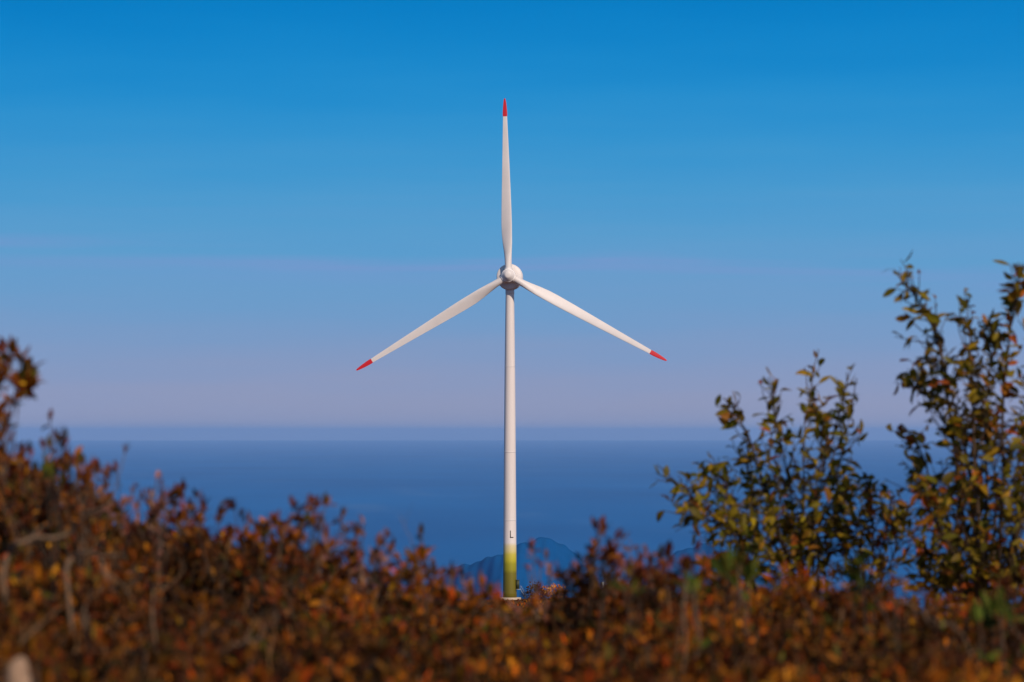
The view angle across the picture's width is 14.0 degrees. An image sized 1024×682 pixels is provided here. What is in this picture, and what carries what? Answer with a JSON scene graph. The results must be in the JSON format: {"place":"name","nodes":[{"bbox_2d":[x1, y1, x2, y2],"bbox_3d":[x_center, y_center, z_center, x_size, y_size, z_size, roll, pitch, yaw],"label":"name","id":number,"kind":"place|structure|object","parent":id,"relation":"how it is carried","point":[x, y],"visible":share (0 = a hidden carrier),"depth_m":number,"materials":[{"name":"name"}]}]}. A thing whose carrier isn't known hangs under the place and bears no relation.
{"place":"outdoors","nodes":[
{"label":"outdoors","id":0,"kind":"place"},
{"bbox_2d":[0,0,1023,439],"label":"sky","id":1,"kind":"structure","parent":0,"point":[214,214],"materials":[{"name":"blue"}]},
{"bbox_2d":[1,440,1023,614],"bbox_3d":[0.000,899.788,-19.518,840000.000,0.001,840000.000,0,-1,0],"label":"sea","id":2,"kind":"structure","parent":0,"point":[453,490],"depth_m":72124.20,"materials":[{"name":"liquid"}]},
{"bbox_2d":[458,598,574,633],"bbox_3d":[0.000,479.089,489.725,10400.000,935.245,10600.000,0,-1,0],"label":"ground","id":3,"kind":"structure","parent":0,"point":[515,606],"depth_m":948.00,"materials":[{"name":"brown soil"}]},
{"bbox_2d":[6,656,30,681],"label":"rock","id":4,"kind":"object","parent":3,"relation":"on","point":[18,670],"visible":1,"depth_m":4.48,"materials":[{"name":"stone"}]},
{"bbox_2d":[0,335,46,565],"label":"autumn shrub","id":5,"kind":"object","parent":3,"relation":"on","point":[24,380],"visible":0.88,"depth_m":7.24,"materials":[{"name":"brown plant"}]},
{"bbox_2d":[0,413,87,600],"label":"autumn shrub","id":6,"kind":"object","parent":3,"relation":"on","point":[26,510],"visible":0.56,"depth_m":7.16,"materials":[{"name":"brown plant"}]},
{"bbox_2d":[1,491,111,654],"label":"dead branch","id":7,"kind":"object","parent":3,"relation":"on","point":[8,554],"visible":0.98,"depth_m":5.98,"materials":[{"name":"brown wood"}]},
{"bbox_2d":[6,408,107,611],"bbox_3d":[-0.858,0.621,7.702,0.241,0.993,0.683,0,-1,-12],"label":"autumn shrub","id":8,"kind":"object","parent":3,"relation":"on","point":[77,460],"visible":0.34,"depth_m":7.57,"materials":[{"name":"brown plant"}]},
{"bbox_2d":[36,445,81,636],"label":"green plant","id":9,"kind":"object","parent":3,"relation":"on","point":[50,469],"visible":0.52,"depth_m":6.92,"materials":[{"name":"green plant"}]},
{"bbox_2d":[63,537,134,651],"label":"dead branch","id":10,"kind":"object","parent":3,"relation":"on","point":[66,582],"visible":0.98,"depth_m":5.88,"materials":[{"name":"brown wood"}]},
{"bbox_2d":[83,604,133,669],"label":"dead branch","id":11,"kind":"object","parent":3,"relation":"on","point":[86,636],"visible":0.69,"depth_m":5.56,"materials":[{"name":"brown wood"}]},
{"bbox_2d":[63,442,159,635],"bbox_3d":[-0.762,0.667,8.037,0.220,0.951,0.545,0,-1,0],"label":"autumn shrub","id":12,"kind":"object","parent":3,"relation":"on","point":[105,472],"visible":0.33,"depth_m":7.97,"materials":[{"name":"brown plant"}]},
{"bbox_2d":[118,469,193,667],"bbox_3d":[-0.684,0.685,7.672,0.245,0.893,0.601,0,-1,0],"label":"autumn shrub","id":13,"kind":"object","parent":3,"relation":"on","point":[156,507],"visible":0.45,"depth_m":7.75,"materials":[{"name":"brown plant"}]},
{"bbox_2d":[150,525,177,654],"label":"dead branch","id":14,"kind":"object","parent":3,"relation":"on","point":[153,585],"visible":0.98,"depth_m":6.00,"materials":[{"name":"brown wood"}]},
{"bbox_2d":[153,477,237,650],"bbox_3d":[-0.595,0.694,7.768,0.196,0.886,0.434,0,-1,0],"label":"autumn shrub","id":15,"kind":"object","parent":3,"relation":"on","point":[180,516],"visible":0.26,"depth_m":7.73,"materials":[{"name":"brown plant"}]},
{"bbox_2d":[174,498,278,657],"bbox_3d":[-0.532,0.718,7.872,0.227,0.847,0.476,0,-1,0],"label":"autumn shrub","id":16,"kind":"object","parent":3,"relation":"on","point":[242,543],"visible":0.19,"depth_m":7.76,"materials":[{"name":"brown plant"}]},
{"bbox_2d":[204,607,277,675],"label":"dead branch","id":17,"kind":"object","parent":3,"relation":"on","point":[236,644],"visible":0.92,"depth_m":5.40,"materials":[{"name":"brown wood"}]},
{"bbox_2d":[230,509,347,637],"bbox_3d":[-0.410,0.726,7.794,0.264,0.834,0.373,1,-1,-26],"label":"autumn shrub","id":18,"kind":"object","parent":3,"relation":"on","point":[251,537],"visible":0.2,"depth_m":7.77,"materials":[{"name":"brown plant"}]},
{"bbox_2d":[244,492,392,649],"bbox_3d":[-0.352,0.707,7.670,0.271,0.865,0.648,0,-1,0],"label":"autumn shrub","id":19,"kind":"object","parent":3,"relation":"on","point":[300,555],"visible":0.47,"depth_m":7.55,"materials":[{"name":"brown plant"}]},
{"bbox_2d":[307,506,394,663],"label":"autumn shrub","id":20,"kind":"object","parent":3,"relation":"on","point":[358,531],"visible":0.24,"depth_m":7.94,"materials":[{"name":"brown plant"}]},
{"bbox_2d":[346,527,444,621],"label":"autumn shrub","id":21,"kind":"object","parent":3,"relation":"on","point":[376,554],"visible":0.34,"depth_m":7.92,"materials":[{"name":"brown plant"}]},
{"bbox_2d":[399,502,429,641],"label":"dead branch","id":22,"kind":"object","parent":3,"relation":"on","point":[417,559],"visible":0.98,"depth_m":7.60,"materials":[{"name":"brown wood"}]},
{"bbox_2d":[377,522,464,665],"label":"autumn shrub","id":23,"kind":"object","parent":3,"relation":"on","point":[415,591],"visible":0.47,"depth_m":7.74,"materials":[{"name":"brown plant"}]},
{"bbox_2d":[427,559,496,633],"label":"autumn shrub","id":24,"kind":"object","parent":3,"relation":"on","point":[451,572],"visible":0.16,"depth_m":8.00,"materials":[{"name":"brown plant"}]},
{"bbox_2d":[438,569,542,675],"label":"autumn shrub","id":25,"kind":"object","parent":3,"relation":"on","point":[468,609],"visible":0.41,"depth_m":7.57,"materials":[{"name":"brown plant"}]},
{"bbox_2d":[502,597,520,599],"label":"foundation slab","id":26,"kind":"structure","parent":3,"relation":"on","point":[516,598],"depth_m":1014.46,"materials":[{"name":"concrete"}]},
{"bbox_2d":[356,98,666,597],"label":"wind turbine","id":27,"kind":"object","parent":26,"relation":"on","point":[509,280],"visible":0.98,"depth_m":1016.15,"materials":[{"name":"paint"}]},
{"bbox_2d":[0,452,1023,681],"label":"undergrowth","id":28,"kind":"object","parent":3,"relation":"on","point":[556,661],"depth_m":6.43,"materials":[{"name":"brown plant"}]},
{"bbox_2d":[451,597,574,610],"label":"ridge scrub","id":29,"kind":"object","parent":3,"relation":"on","point":[524,602],"visible":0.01,"depth_m":973.94,"materials":[{"name":"brown plant"}]},
{"bbox_2d":[489,538,562,647],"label":"autumn shrub","id":30,"kind":"object","parent":3,"relation":"on","point":[535,591],"visible":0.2,"depth_m":8.38,"materials":[{"name":"brown plant"}]},
{"bbox_2d":[525,581,542,598],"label":"ridge bush","id":31,"kind":"object","parent":3,"relation":"on","point":[530,592],"visible":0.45,"depth_m":1003.48,"materials":[{"name":"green plant"}]},
{"bbox_2d":[542,583,560,600],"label":"ridge bush","id":32,"kind":"object","parent":3,"relation":"on","point":[554,586],"visible":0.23,"depth_m":998.14,"materials":[{"name":"orange plant"}]},
{"bbox_2d":[520,552,608,641],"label":"autumn shrub","id":33,"kind":"object","parent":3,"relation":"on","point":[565,606],"visible":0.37,"depth_m":7.92,"materials":[{"name":"brown plant"}]},
{"bbox_2d":[551,515,663,648],"bbox_3d":[0.179,0.735,7.801,0.216,0.823,0.493,0,-1,0],"label":"autumn shrub","id":34,"kind":"object","parent":3,"relation":"on","point":[609,552],"visible":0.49,"depth_m":7.72,"materials":[{"name":"brown plant"}]},
{"bbox_2d":[594,568,647,673],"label":"green plant","id":35,"kind":"object","parent":3,"relation":"on","point":[615,585],"visible":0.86,"depth_m":6.57,"materials":[{"name":"green plant"}]},
{"bbox_2d":[582,531,680,633],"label":"autumn shrub","id":36,"kind":"object","parent":3,"relation":"on","point":[639,562],"visible":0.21,"depth_m":7.77,"materials":[{"name":"brown plant"}]},
{"bbox_2d":[622,540,742,634],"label":"autumn shrub","id":37,"kind":"object","parent":3,"relation":"on","point":[672,579],"visible":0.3,"depth_m":7.70,"materials":[{"name":"brown plant"}]},
{"bbox_2d":[681,576,701,676],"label":"dead branch","id":38,"kind":"object","parent":3,"relation":"on","point":[683,614],"visible":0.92,"depth_m":5.86,"materials":[{"name":"brown wood"}]},
{"bbox_2d":[675,570,711,675],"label":"green plant","id":39,"kind":"object","parent":3,"relation":"on","point":[693,582],"visible":0.71,"depth_m":6.16,"materials":[{"name":"green plant"}]},
{"bbox_2d":[650,451,797,593],"bbox_3d":[0.655,0.802,12.842,0.454,0.932,0.859,0,-1,0],"label":"sapling","id":40,"kind":"object","parent":3,"relation":"on","point":[695,505],"visible":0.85,"depth_m":12.75,"materials":[{"name":"green plant"}]},
{"bbox_2d":[704,546,775,665],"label":"green plant","id":41,"kind":"object","parent":3,"relation":"on","point":[723,564],"visible":0.84,"depth_m":6.58,"materials":[{"name":"green plant"}]},
{"bbox_2d":[684,550,797,656],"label":"autumn shrub","id":42,"kind":"object","parent":3,"relation":"on","point":[713,579],"visible":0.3,"depth_m":7.58,"materials":[{"name":"brown plant"}]},
{"bbox_2d":[715,349,867,598],"bbox_3d":[0.893,0.648,13.061,0.508,1.273,1.278,0,-1,0],"label":"young tree","id":43,"kind":"object","parent":3,"relation":"on","point":[797,541],"visible":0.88,"depth_m":13.10,"materials":[{"name":"green plant"}]},
{"bbox_2d":[740,560,850,658],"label":"autumn shrub","id":44,"kind":"object","parent":3,"relation":"on","point":[804,595],"visible":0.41,"depth_m":7.54,"materials":[{"name":"brown plant"}]},
{"bbox_2d":[842,542,892,655],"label":"green plant","id":45,"kind":"object","parent":3,"relation":"on","point":[857,579],"visible":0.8,"depth_m":6.98,"materials":[{"name":"green plant"}]},
{"bbox_2d":[832,564,923,635],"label":"autumn shrub","id":46,"kind":"object","parent":3,"relation":"on","point":[882,591],"visible":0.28,"depth_m":7.32,"materials":[{"name":"brown plant"}]},
{"bbox_2d":[818,466,938,599],"bbox_3d":[1.164,0.859,13.443,0.404,0.920,0.751,-1,-1,31],"label":"sapling","id":47,"kind":"object","parent":3,"relation":"on","point":[885,513],"visible":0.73,"depth_m":13.40,"materials":[{"name":"green plant"}]},
{"bbox_2d":[895,592,972,664],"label":"dead branch","id":48,"kind":"object","parent":3,"relation":"on","point":[896,612],"visible":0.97,"depth_m":5.80,"materials":[{"name":"brown wood"}]},
{"bbox_2d":[887,583,999,661],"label":"autumn shrub","id":49,"kind":"object","parent":3,"relation":"on","point":[956,620],"visible":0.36,"depth_m":7.34,"materials":[{"name":"brown plant"}]},
{"bbox_2d":[882,250,1023,613],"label":"young tree","id":50,"kind":"object","parent":3,"relation":"on","point":[953,567],"visible":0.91,"depth_m":12.54,"materials":[{"name":"green plant"}]},
{"bbox_2d":[970,585,1023,677],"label":"green plant","id":51,"kind":"object","parent":3,"relation":"on","point":[978,612],"visible":0.84,"depth_m":6.08,"materials":[{"name":"green plant"}]},
{"bbox_2d":[979,563,1023,670],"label":"autumn shrub","id":52,"kind":"object","parent":3,"relation":"on","point":[1002,582],"visible":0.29,"depth_m":7.37,"materials":[{"name":"brown plant"}]},
{"bbox_2d":[439,537,602,599],"bbox_3d":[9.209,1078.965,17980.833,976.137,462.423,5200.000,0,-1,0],"label":"hills","id":53,"kind":"structure","parent":0,"point":[563,555],"depth_m":17610.35,"materials":[{"name":"blue"}]},
{"bbox_2d":[644,542,820,598],"bbox_3d":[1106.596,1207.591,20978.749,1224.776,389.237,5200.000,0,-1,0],"label":"hills","id":54,"kind":"structure","parent":0,"point":[707,550],"depth_m":20773.17,"materials":[{"name":"blue"}]}
]}

